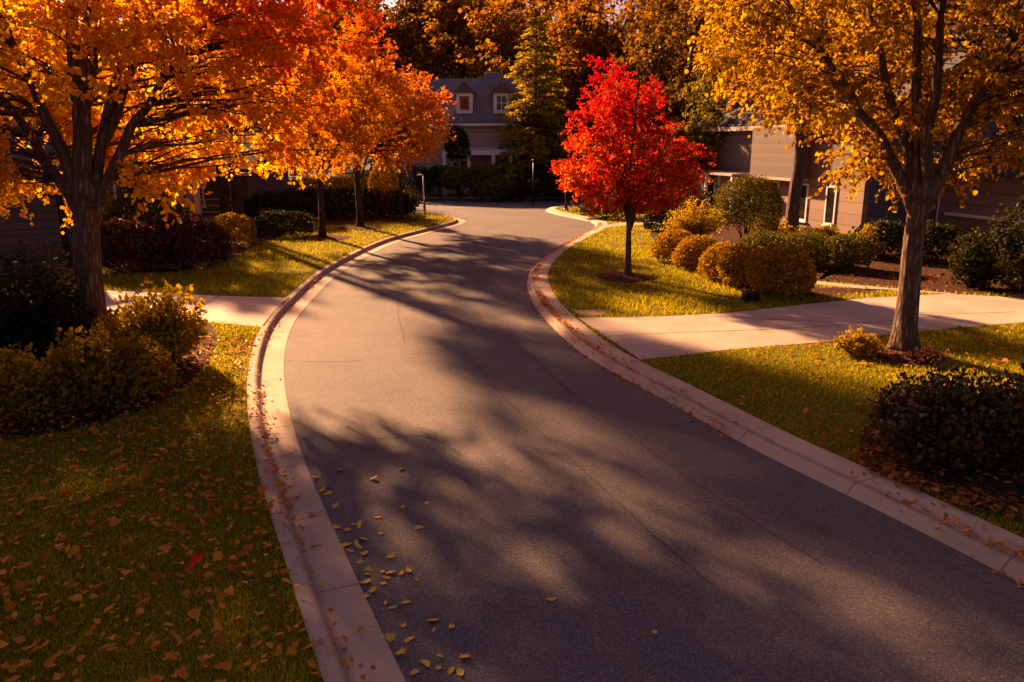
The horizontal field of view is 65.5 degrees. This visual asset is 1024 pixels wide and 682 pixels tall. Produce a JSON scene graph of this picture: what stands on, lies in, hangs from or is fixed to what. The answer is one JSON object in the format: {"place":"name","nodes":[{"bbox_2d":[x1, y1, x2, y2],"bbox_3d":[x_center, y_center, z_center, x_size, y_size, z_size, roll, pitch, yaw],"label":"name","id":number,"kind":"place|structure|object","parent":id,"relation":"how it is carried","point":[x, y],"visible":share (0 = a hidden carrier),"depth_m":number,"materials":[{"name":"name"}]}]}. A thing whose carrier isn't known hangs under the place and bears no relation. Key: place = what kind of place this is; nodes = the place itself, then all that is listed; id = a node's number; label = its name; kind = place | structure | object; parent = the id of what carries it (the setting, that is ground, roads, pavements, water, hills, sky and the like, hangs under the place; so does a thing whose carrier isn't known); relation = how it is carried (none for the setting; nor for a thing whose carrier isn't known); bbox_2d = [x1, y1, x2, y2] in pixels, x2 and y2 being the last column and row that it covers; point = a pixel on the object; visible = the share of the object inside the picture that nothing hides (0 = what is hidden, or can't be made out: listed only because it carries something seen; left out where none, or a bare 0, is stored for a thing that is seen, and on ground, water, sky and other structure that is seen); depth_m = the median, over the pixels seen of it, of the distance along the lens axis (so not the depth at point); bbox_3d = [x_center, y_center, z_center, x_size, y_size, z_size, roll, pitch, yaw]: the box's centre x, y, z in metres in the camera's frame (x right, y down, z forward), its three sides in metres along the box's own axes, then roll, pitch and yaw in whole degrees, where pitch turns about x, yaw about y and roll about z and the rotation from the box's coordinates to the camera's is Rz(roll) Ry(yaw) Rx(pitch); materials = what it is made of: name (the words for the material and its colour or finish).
{"place":"outdoors","nodes":[
{"label":"outdoors","id":0,"kind":"place"},
{"bbox_2d":[0,208,453,681],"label":"lawn","id":1,"kind":"structure","parent":0,"point":[174,570],"depth_m":8.06,"materials":[{"name":"green plant"}]},
{"bbox_2d":[0,120,73,274],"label":"house","id":2,"kind":"structure","parent":1,"relation":"on","point":[47,221],"depth_m":24.44,"materials":[{"name":"grey"}]},
{"bbox_2d":[0,197,65,274],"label":"garage door","id":3,"kind":"structure","parent":2,"relation":"in","point":[43,219],"depth_m":24.29,"materials":[{"name":"grey"}]},
{"bbox_2d":[0,313,216,440],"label":"mulch bed","id":4,"kind":"object","parent":1,"relation":"on","point":[186,375],"visible":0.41,"depth_m":11.81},
{"bbox_2d":[0,276,31,357],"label":"shrub","id":5,"kind":"object","parent":4,"relation":"on","point":[8,335],"visible":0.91,"depth_m":13.68,"materials":[{"name":"green plant"}]},
{"bbox_2d":[0,343,78,428],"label":"shrub","id":6,"kind":"object","parent":4,"relation":"on","point":[27,387],"visible":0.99,"depth_m":11.17,"materials":[{"name":"green plant"}]},
{"bbox_2d":[0,240,99,361],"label":"shrub","id":7,"kind":"object","parent":4,"relation":"on","point":[47,314],"visible":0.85,"depth_m":14.20,"materials":[{"name":"green plant"}]},
{"bbox_2d":[40,318,171,414],"bbox_3d":[-6.075,0.349,11.941,1.843,1.442,1.507,0,14,0],"label":"shrub","id":8,"kind":"object","parent":4,"relation":"on","point":[110,372],"visible":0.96,"depth_m":11.71,"materials":[{"name":"green plant"}]},
{"bbox_2d":[100,274,214,364],"bbox_3d":[-6.359,-0.364,14.232,1.837,1.630,1.604,8,16,29],"label":"shrub","id":9,"kind":"object","parent":4,"relation":"on","point":[166,322],"visible":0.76,"depth_m":14.09,"materials":[{"name":"green plant"}]},
{"bbox_2d":[148,350,178,395],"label":"shrub","id":10,"kind":"object","parent":4,"relation":"on","point":[172,372],"visible":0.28,"depth_m":12.59,"materials":[{"name":"orange plant"}]},
{"bbox_2d":[0,0,383,350],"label":"maple tree","id":11,"kind":"object","parent":4,"relation":"on","point":[217,37],"visible":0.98,"depth_m":14.36,"materials":[{"name":"orange plant"}]},
{"bbox_2d":[26,56,211,220],"bbox_3d":[-16.137,-8.451,32.896,7.007,8.534,7.692,0,14,0],"label":"maple tree","id":12,"kind":"object","parent":1,"relation":"on","point":[129,191],"visible":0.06,"depth_m":32.50,"materials":[{"name":"orange plant"}]},
{"bbox_2d":[1,286,286,326],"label":"driveway","id":13,"kind":"structure","parent":1,"relation":"on","point":[246,310],"depth_m":19.42,"materials":[{"name":"concrete"}]},
{"bbox_2d":[70,133,288,220],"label":"house","id":14,"kind":"structure","parent":1,"relation":"on","point":[209,204],"depth_m":39.98,"materials":[{"name":"brown"}]},
{"bbox_2d":[179,182,206,207],"bbox_3d":[-16.050,-7.302,39.868,1.400,1.260,0.130,0,14,0],"label":"window","id":15,"kind":"structure","parent":14,"relation":"in","point":[189,196],"depth_m":39.89,"materials":[{"name":"white paint"}]},
{"bbox_2d":[173,0,258,234],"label":"oak tree","id":16,"kind":"object","parent":1,"relation":"on","point":[236,195],"visible":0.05,"depth_m":32.68,"materials":[{"name":"brown plant"}]},
{"bbox_2d":[207,61,229,224],"bbox_3d":[-13.383,-14.130,34.987,6.673,18.548,6.340,0,14,0],"label":"oak tree","id":17,"kind":"object","parent":1,"relation":"on","point":[223,194],"visible":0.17,"depth_m":36.46,"materials":[{"name":"brown plant"}]},
{"bbox_2d":[102,211,412,273],"bbox_3d":[-13.686,-5.168,36.851,13.274,0.020,24.601,3,14,13],"label":"mulch bed","id":18,"kind":"object","parent":1,"relation":"on","point":[244,247],"visible":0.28,"depth_m":29.78,"materials":[{"name":"brown soil"}]},
{"bbox_2d":[100,215,185,271],"bbox_3d":[-11.775,-3.036,24.641,3.004,1.773,2.076,0,14,0],"label":"shrub","id":19,"kind":"object","parent":18,"relation":"on","point":[114,231],"visible":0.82,"depth_m":23.98,"materials":[{"name":"green plant"}]},
{"bbox_2d":[100,189,201,242],"bbox_3d":[-13.624,-4.521,29.548,4.434,2.286,2.579,0,14,0],"label":"shrub","id":20,"kind":"object","parent":18,"relation":"on","point":[117,207],"visible":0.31,"depth_m":29.04,"materials":[{"name":"green plant"}]},
{"bbox_2d":[139,209,241,267],"bbox_3d":[-10.326,-3.232,25.236,3.288,1.866,2.303,0,14,0],"label":"shrub","id":21,"kind":"object","parent":18,"relation":"on","point":[196,244],"visible":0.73,"depth_m":24.81,"materials":[{"name":"green plant"}]},
{"bbox_2d":[211,212,257,244],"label":"shrub","id":22,"kind":"object","parent":18,"relation":"on","point":[240,225],"visible":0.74,"depth_m":30.66,"materials":[{"name":"orange plant"}]},
{"bbox_2d":[251,207,318,237],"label":"shrub","id":23,"kind":"object","parent":18,"relation":"on","point":[298,218],"visible":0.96,"depth_m":33.73,"materials":[{"name":"green plant"}]},
{"bbox_2d":[230,190,339,219],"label":"hedge","id":24,"kind":"object","parent":18,"relation":"on","point":[259,202],"visible":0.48,"depth_m":40.16,"materials":[{"name":"green plant"}]},
{"bbox_2d":[256,186,421,217],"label":"hedge","id":25,"kind":"object","parent":18,"relation":"on","point":[410,204],"visible":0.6,"depth_m":41.61,"materials":[{"name":"green plant"}]},
{"bbox_2d":[283,175,403,207],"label":"hedge","id":26,"kind":"object","parent":18,"relation":"on","point":[349,181],"visible":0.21,"depth_m":44.30,"materials":[{"name":"green plant"}]},
{"bbox_2d":[367,162,398,217],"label":"shrub","id":27,"kind":"object","parent":18,"relation":"on","point":[379,180],"visible":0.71,"depth_m":41.73,"materials":[{"name":"orange plant"}]},
{"bbox_2d":[0,215,1023,522],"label":"bed litter","id":28,"kind":"object","parent":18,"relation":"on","point":[976,497],"visible":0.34,"depth_m":9.38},
{"bbox_2d":[229,33,394,235],"bbox_3d":[-8.210,-8.277,32.580,6.893,8.098,5.627,-11,17,-36],"label":"maple tree","id":29,"kind":"object","parent":1,"relation":"on","point":[357,133],"visible":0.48,"depth_m":32.05,"materials":[{"name":"orange plant"}]},
{"bbox_2d":[295,235,350,240],"bbox_3d":[-7.870,-4.349,33.420,2.457,0.090,2.267,0,14,0],"label":"mulch ring","id":30,"kind":"object","parent":1,"relation":"on","point":[334,237],"visible":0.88,"depth_m":32.92,"materials":[{"name":"brown soil"}]},
{"bbox_2d":[281,1,461,226],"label":"maple tree","id":31,"kind":"object","parent":1,"relation":"on","point":[420,128],"visible":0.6,"depth_m":35.62,"materials":[{"name":"orange plant"}]},
{"bbox_2d":[370,74,439,218],"bbox_3d":[-5.699,-9.827,40.394,4.338,7.338,4.715,-11,18,-38],"label":"maple tree","id":32,"kind":"object","parent":1,"relation":"on","point":[400,170],"visible":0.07,"depth_m":39.58,"materials":[{"name":"orange plant"}]},
{"bbox_2d":[0,214,1023,648],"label":"fallen leaves","id":33,"kind":"object","parent":1,"relation":"on","point":[72,550],"visible":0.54,"depth_m":8.59,"materials":[{"name":"orange plant"}]},
{"bbox_2d":[288,155,696,192],"bbox_3d":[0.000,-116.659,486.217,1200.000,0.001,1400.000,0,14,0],"label":"ground","id":34,"kind":"structure","parent":0,"point":[350,174],"depth_m":105.81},
{"bbox_2d":[142,3,295,146],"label":"oak tree","id":35,"kind":"object","parent":34,"relation":"on","point":[253,128],"visible":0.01,"depth_m":62.68,"materials":[{"name":"orange plant"}]},
{"bbox_2d":[236,5,352,175],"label":"oak tree","id":36,"kind":"object","parent":34,"relation":"on","point":[331,77],"visible":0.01,"depth_m":94.15,"materials":[{"name":"orange plant"}]},
{"bbox_2d":[312,0,451,170],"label":"oak tree","id":37,"kind":"object","parent":34,"relation":"on","point":[323,11],"visible":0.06,"depth_m":95.66,"materials":[{"name":"orange plant"}]},
{"bbox_2d":[347,0,495,98],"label":"oak tree","id":38,"kind":"object","parent":34,"relation":"on","point":[409,10],"visible":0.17,"depth_m":89.59,"materials":[{"name":"orange plant"}]},
{"bbox_2d":[342,0,514,77],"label":"oak tree","id":39,"kind":"object","parent":34,"relation":"on","point":[428,19],"visible":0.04,"depth_m":92.13,"materials":[{"name":"orange plant"}]},
{"bbox_2d":[392,0,528,77],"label":"oak tree","id":40,"kind":"object","parent":34,"relation":"on","point":[448,9],"visible":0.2,"depth_m":84.30,"materials":[{"name":"orange plant"}]},
{"bbox_2d":[452,0,587,157],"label":"oak tree","id":41,"kind":"object","parent":34,"relation":"on","point":[513,30],"visible":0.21,"depth_m":76.45,"materials":[{"name":"orange plant"}]},
{"bbox_2d":[518,0,633,166],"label":"oak tree","id":42,"kind":"object","parent":34,"relation":"on","point":[593,45],"visible":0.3,"depth_m":65.11,"materials":[{"name":"orange plant"}]},
{"bbox_2d":[533,0,711,176],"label":"oak tree","id":43,"kind":"object","parent":34,"relation":"on","point":[610,11],"visible":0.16,"depth_m":64.78,"materials":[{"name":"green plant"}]},
{"bbox_2d":[8,0,1003,101],"label":"sky","id":44,"kind":"structure","parent":0,"point":[388,2],"materials":[{"name":"white"}]},
{"bbox_2d":[429,193,693,196],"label":"lawn","id":45,"kind":"structure","parent":0,"point":[456,195],"depth_m":60.59,"materials":[{"name":"green plant"}]},
{"bbox_2d":[443,123,471,193],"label":"tree","id":46,"kind":"object","parent":45,"relation":"on","point":[461,137],"visible":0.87,"depth_m":59.51,"materials":[{"name":"green plant"}]},
{"bbox_2d":[371,72,546,194],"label":"house","id":47,"kind":"structure","parent":45,"relation":"on","point":[478,108],"depth_m":61.99,"materials":[{"name":"stone"}]},
{"bbox_2d":[598,0,772,197],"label":"oak tree","id":48,"kind":"object","parent":45,"relation":"on","point":[679,60],"visible":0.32,"depth_m":55.38,"materials":[{"name":"orange plant"}]},
{"bbox_2d":[891,0,1022,57],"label":"oak tree","id":49,"kind":"object","parent":45,"relation":"on","point":[976,42],"visible":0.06,"depth_m":53.75,"materials":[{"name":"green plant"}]},
{"bbox_2d":[250,199,1023,681],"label":"road","id":50,"kind":"structure","parent":0,"point":[518,517],"depth_m":8.74,"materials":[{"name":"grey asphalt"}]},
{"bbox_2d":[247,212,465,681],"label":"kerb","id":51,"kind":"structure","parent":50,"relation":"on","point":[350,614],"depth_m":8.47,"materials":[{"name":"concrete"}]},
{"bbox_2d":[384,163,435,195],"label":"shrub","id":52,"kind":"object","parent":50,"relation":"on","point":[414,169],"visible":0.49,"depth_m":57.22,"materials":[{"name":"green plant"}]},
{"bbox_2d":[437,164,478,198],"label":"shrub","id":53,"kind":"object","parent":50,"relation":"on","point":[447,178],"visible":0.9,"depth_m":56.42,"materials":[{"name":"green plant"}]},
{"bbox_2d":[461,162,502,198],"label":"shrub","id":54,"kind":"object","parent":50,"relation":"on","point":[481,170],"visible":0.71,"depth_m":56.44,"materials":[{"name":"green plant"}]},
{"bbox_2d":[465,175,520,199],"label":"shrub","id":55,"kind":"object","parent":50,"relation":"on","point":[478,190],"visible":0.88,"depth_m":55.82,"materials":[{"name":"green plant"}]},
{"bbox_2d":[488,16,578,200],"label":"conifer tree","id":56,"kind":"object","parent":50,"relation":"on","point":[542,120],"visible":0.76,"depth_m":57.70,"materials":[{"name":"green plant"}]},
{"bbox_2d":[514,168,576,198],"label":"shrub","id":57,"kind":"object","parent":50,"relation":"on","point":[546,174],"visible":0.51,"depth_m":56.12,"materials":[{"name":"green plant"}]},
{"bbox_2d":[414,197,695,198],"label":"kerb","id":58,"kind":"structure","parent":50,"relation":"on","point":[495,198],"depth_m":58.81,"materials":[{"name":"concrete"}]},
{"bbox_2d":[415,164,461,196],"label":"shrub","id":59,"kind":"object","parent":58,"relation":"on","point":[438,170],"visible":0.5,"depth_m":58.01,"materials":[{"name":"green plant"}]},
{"bbox_2d":[285,254,825,585],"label":"road cracks","id":60,"kind":"object","parent":50,"relation":"on","point":[557,447],"visible":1,"depth_m":11.18,"materials":[{"name":"black asphalt"}]},
{"bbox_2d":[250,219,1023,680],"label":"gutter leaves","id":61,"kind":"object","parent":50,"relation":"on","point":[1018,553],"visible":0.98,"depth_m":10.76,"materials":[{"name":"brown plant"}]},
{"bbox_2d":[527,206,1023,584],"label":"kerb","id":62,"kind":"structure","parent":50,"relation":"on","point":[817,463],"depth_m":10.30,"materials":[{"name":"concrete"}]},
{"bbox_2d":[546,206,1023,537],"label":"lawn","id":63,"kind":"structure","parent":0,"point":[825,421],"depth_m":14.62,"materials":[{"name":"green plant"}]},
{"bbox_2d":[572,198,642,218],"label":"shrub","id":64,"kind":"object","parent":63,"relation":"on","point":[581,206],"visible":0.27,"depth_m":42.02,"materials":[{"name":"green plant"}]},
{"bbox_2d":[596,272,659,282],"bbox_3d":[3.397,-1.912,23.612,1.865,0.090,1.838,8,16,28],"label":"mulch ring","id":65,"kind":"object","parent":63,"relation":"on","point":[620,277],"visible":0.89,"depth_m":23.28,"materials":[{"name":"brown soil"}]},
{"bbox_2d":[549,39,719,274],"bbox_3d":[3.567,-5.230,23.268,4.995,6.677,4.808,0,14,0],"label":"maple tree","id":66,"kind":"object","parent":63,"relation":"on","point":[636,188],"visible":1,"depth_m":22.93,"materials":[{"name":"red plant"}]},
{"bbox_2d":[639,185,720,215],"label":"shrub","id":67,"kind":"object","parent":63,"relation":"on","point":[706,196],"visible":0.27,"depth_m":41.95,"materials":[{"name":"green plant"}]},
{"bbox_2d":[661,58,752,187],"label":"maple tree","id":68,"kind":"object","parent":63,"relation":"on","point":[709,109],"visible":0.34,"depth_m":44.69,"materials":[{"name":"green plant"}]},
{"bbox_2d":[650,223,887,296],"bbox_3d":[9.136,-3.676,30.850,8.754,0.020,20.800,5,15,19],"label":"mulch bed","id":69,"kind":"object","parent":63,"relation":"on","point":[732,235],"visible":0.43,"depth_m":24.87,"materials":[{"name":"brown soil"}]},
{"bbox_2d":[641,206,672,231],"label":"shrub","id":70,"kind":"object","parent":69,"relation":"on","point":[649,218],"visible":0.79,"depth_m":35.75,"materials":[{"name":"green plant"}]},
{"bbox_2d":[651,228,692,261],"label":"clipped shrub","id":71,"kind":"object","parent":69,"relation":"on","point":[659,247],"visible":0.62,"depth_m":26.34,"materials":[{"name":"orange plant"}]},
{"bbox_2d":[662,196,727,242],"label":"shrub","id":72,"kind":"object","parent":69,"relation":"on","point":[693,224],"visible":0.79,"depth_m":31.09,"materials":[{"name":"yellow plant"}]},
{"bbox_2d":[670,234,721,268],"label":"clipped shrub","id":73,"kind":"object","parent":69,"relation":"on","point":[683,253],"visible":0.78,"depth_m":24.77,"materials":[{"name":"orange plant"}]},
{"bbox_2d":[695,241,744,281],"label":"clipped shrub","id":74,"kind":"object","parent":69,"relation":"on","point":[706,266],"visible":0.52,"depth_m":22.78,"materials":[{"name":"orange plant"}]},
{"bbox_2d":[715,244,779,286],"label":"clipped shrub","id":75,"kind":"object","parent":69,"relation":"on","point":[727,267],"visible":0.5,"depth_m":21.76,"materials":[{"name":"green plant"}]},
{"bbox_2d":[711,174,784,238],"bbox_3d":[9.441,-5.294,31.888,2.856,2.714,2.566,0,14,0],"label":"topiary","id":76,"kind":"object","parent":69,"relation":"on","point":[770,213],"visible":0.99,"depth_m":31.22,"materials":[{"name":"green plant"}]},
{"bbox_2d":[731,227,806,255],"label":"shrub","id":77,"kind":"object","parent":69,"relation":"on","point":[761,240],"visible":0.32,"depth_m":26.57,"materials":[{"name":"green plant"}]},
{"bbox_2d":[743,218,801,239],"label":"shrub","id":78,"kind":"object","parent":69,"relation":"on","point":[785,229],"visible":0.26,"depth_m":32.28,"materials":[{"name":"green plant"}]},
{"bbox_2d":[743,243,818,297],"bbox_3d":[6.987,-1.859,20.738,1.837,1.371,2.128,8,16,29],"label":"clipped shrub","id":79,"kind":"object","parent":69,"relation":"on","point":[773,257],"visible":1,"depth_m":20.23,"materials":[{"name":"green plant"}]},
{"bbox_2d":[764,229,844,268],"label":"shrub","id":80,"kind":"object","parent":69,"relation":"on","point":[798,237],"visible":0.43,"depth_m":25.51,"materials":[{"name":"green plant"}]},
{"bbox_2d":[684,0,952,231],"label":"maple tree","id":81,"kind":"object","parent":69,"relation":"on","point":[793,201],"visible":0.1,"depth_m":32.12,"materials":[{"name":"yellow plant"}]},
{"bbox_2d":[800,222,846,245],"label":"shrub","id":82,"kind":"object","parent":69,"relation":"on","point":[830,232],"visible":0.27,"depth_m":30.50,"materials":[{"name":"green plant"}]},
{"bbox_2d":[810,230,877,269],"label":"shrub","id":83,"kind":"object","parent":69,"relation":"on","point":[859,250],"visible":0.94,"depth_m":24.70,"materials":[{"name":"green plant"}]},
{"bbox_2d":[579,294,1023,359],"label":"driveway","id":84,"kind":"structure","parent":63,"relation":"on","point":[946,310],"depth_m":17.68,"materials":[{"name":"concrete"}]},
{"bbox_2d":[678,0,1023,351],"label":"maple tree","id":85,"kind":"object","parent":63,"relation":"on","point":[809,65],"visible":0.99,"depth_m":14.29,"materials":[{"name":"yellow plant"}]},
{"bbox_2d":[693,51,1023,235],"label":"house","id":86,"kind":"structure","parent":63,"relation":"on","point":[740,153],"depth_m":37.05,"materials":[{"name":"grey"}]},
{"bbox_2d":[799,183,808,222],"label":"window","id":87,"kind":"structure","parent":86,"relation":"in","point":[805,187],"depth_m":37.50,"materials":[{"name":"white paint"}]},
{"bbox_2d":[821,185,837,226],"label":"window","id":88,"kind":"structure","parent":86,"relation":"in","point":[831,196],"depth_m":35.65,"materials":[{"name":"white paint"}]},
{"bbox_2d":[833,325,885,357],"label":"shrub","id":89,"kind":"object","parent":63,"relation":"on","point":[858,344],"visible":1,"depth_m":14.82,"materials":[{"name":"yellow plant"}]},
{"bbox_2d":[817,281,957,294],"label":"path","id":90,"kind":"structure","parent":63,"relation":"on","point":[848,285],"depth_m":22.10,"materials":[{"name":"concrete"}]},
{"bbox_2d":[867,345,945,365],"bbox_3d":[7.403,0.241,14.949,1.516,0.090,1.557,0,14,0],"label":"mulch ring","id":91,"kind":"object","parent":63,"relation":"on","point":[898,359],"visible":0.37,"depth_m":14.58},
{"bbox_2d":[905,347,945,365],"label":"shrub","id":92,"kind":"object","parent":91,"relation":"on","point":[928,356],"visible":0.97,"depth_m":14.34,"materials":[{"name":"brown plant"}]},
{"bbox_2d":[817,242,1022,295],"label":"mulch bed","id":93,"kind":"object","parent":63,"relation":"on","point":[883,278],"visible":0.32,"depth_m":23.75,"materials":[{"name":"brown soil"}]},
{"bbox_2d":[853,223,884,256],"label":"shrub","id":94,"kind":"object","parent":93,"relation":"on","point":[871,233],"visible":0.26,"depth_m":27.23,"materials":[{"name":"yellow plant"}]},
{"bbox_2d":[848,216,904,258],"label":"shrub","id":95,"kind":"object","parent":93,"relation":"on","point":[894,228],"visible":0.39,"depth_m":27.58,"materials":[{"name":"green plant"}]},
{"bbox_2d":[900,219,970,262],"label":"shrub","id":96,"kind":"object","parent":93,"relation":"on","point":[946,231],"visible":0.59,"depth_m":25.77,"materials":[{"name":"green plant"}]},
{"bbox_2d":[941,227,1008,289],"bbox_3d":[12.821,-2.304,21.863,1.914,1.692,1.560,0,14,0],"label":"shrub","id":97,"kind":"object","parent":93,"relation":"on","point":[971,265],"visible":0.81,"depth_m":21.61,"materials":[{"name":"green plant"}]},
{"bbox_2d":[979,195,1023,294],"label":"shrub","id":98,"kind":"object","parent":93,"relation":"on","point":[1009,256],"visible":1,"depth_m":20.71,"materials":[{"name":"green plant"}]},
{"bbox_2d":[860,421,1023,513],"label":"mulch bed","id":99,"kind":"object","parent":63,"relation":"on","point":[991,487],"visible":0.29,"depth_m":9.54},
{"bbox_2d":[864,357,1023,471],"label":"shrub","id":100,"kind":"object","parent":99,"relation":"on","point":[926,422],"visible":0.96,"depth_m":9.62,"materials":[{"name":"green plant"}]},
{"bbox_2d":[959,354,1023,476],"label":"shrub","id":101,"kind":"object","parent":99,"relation":"on","point":[1014,455],"visible":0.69,"depth_m":9.55,"materials":[{"name":"green plant"}]},
{"bbox_2d":[935,118,1023,239],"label":"house wing","id":102,"kind":"structure","parent":63,"relation":"on","point":[980,208],"depth_m":32.32,"materials":[{"name":"brown wood"}]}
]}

